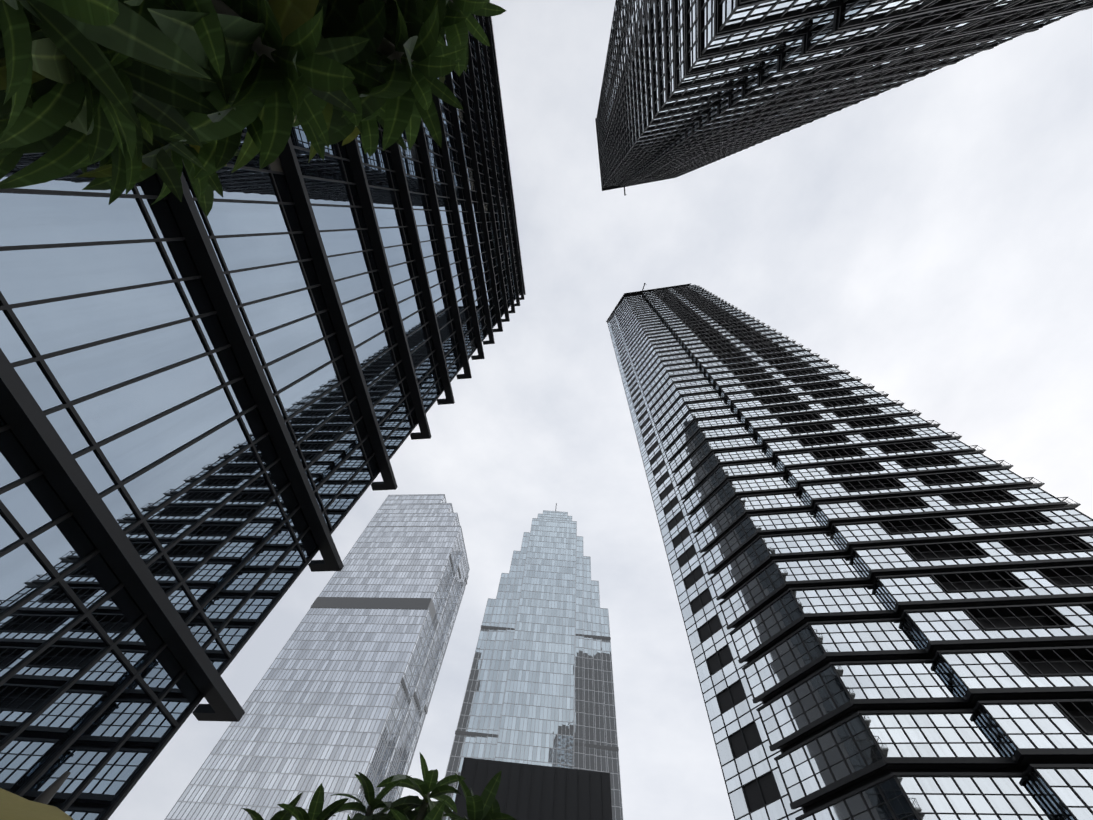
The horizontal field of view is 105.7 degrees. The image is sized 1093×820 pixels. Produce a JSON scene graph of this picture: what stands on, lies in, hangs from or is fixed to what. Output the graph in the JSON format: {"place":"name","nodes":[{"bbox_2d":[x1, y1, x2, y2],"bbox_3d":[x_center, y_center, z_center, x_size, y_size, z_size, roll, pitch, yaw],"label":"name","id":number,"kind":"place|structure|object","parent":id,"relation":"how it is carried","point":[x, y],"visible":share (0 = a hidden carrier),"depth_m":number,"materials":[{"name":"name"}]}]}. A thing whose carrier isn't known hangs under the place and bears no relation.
{"place":"outdoors","nodes":[
{"label":"outdoors","id":0,"kind":"place"},
{"bbox_2d":[0,14,525,819],"bbox_3d":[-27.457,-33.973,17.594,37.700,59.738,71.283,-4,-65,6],"label":"office block","id":1,"kind":"structure","parent":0,"point":[212,420],"depth_m":9.03,"materials":[{"name":"black glass"}]},
{"bbox_2d":[164,494,469,819],"bbox_3d":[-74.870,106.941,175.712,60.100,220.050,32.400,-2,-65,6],"label":"tower","id":2,"kind":"structure","parent":0,"point":[340,696],"depth_m":154.25,"materials":[{"name":"grey glass"}]},
{"bbox_2d":[108,0,1092,819],"label":"sky","id":3,"kind":"structure","parent":0,"point":[929,237],"materials":[{"name":"white"}]},
{"label":"ground","id":4,"kind":"structure","parent":0,"visible":0},
{"bbox_2d":[0,771,73,819],"bbox_3d":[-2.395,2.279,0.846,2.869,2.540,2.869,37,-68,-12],"label":"parasol","id":5,"kind":"object","parent":4,"relation":"on","point":[14,806],"visible":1,"depth_m":1.57,"materials":[{"name":"fabric"}]},
{"bbox_2d":[0,0,505,216],"bbox_3d":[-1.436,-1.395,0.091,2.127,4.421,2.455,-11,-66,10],"label":"frangipani tree","id":6,"kind":"object","parent":4,"relation":"on","point":[128,94],"visible":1,"depth_m":1.10,"materials":[{"name":"green plant"}]},
{"bbox_2d":[241,753,515,819],"bbox_3d":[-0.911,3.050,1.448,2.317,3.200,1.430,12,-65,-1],"label":"frangipani shrub","id":7,"kind":"object","parent":4,"relation":"on","point":[486,804],"visible":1,"depth_m":2.63,"materials":[{"name":"green plant"}]},
{"bbox_2d":[442,503,622,819],"bbox_3d":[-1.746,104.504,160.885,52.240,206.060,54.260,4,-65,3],"label":"tower","id":8,"kind":"structure","parent":4,"relation":"on","point":[537,725],"depth_m":143.90,"materials":[{"name":"grey glass"}]},
{"bbox_2d":[595,0,1092,195],"bbox_3d":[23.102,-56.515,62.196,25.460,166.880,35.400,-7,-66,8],"label":"tower","id":9,"kind":"structure","parent":4,"relation":"on","point":[688,86],"depth_m":31.69,"materials":[{"name":"black glass"}]},
{"bbox_2d":[606,283,1092,819],"bbox_3d":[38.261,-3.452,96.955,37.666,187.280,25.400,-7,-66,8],"label":"tower","id":10,"kind":"structure","parent":4,"relation":"on","point":[886,605],"depth_m":37.00,"materials":[{"name":"black glass"}]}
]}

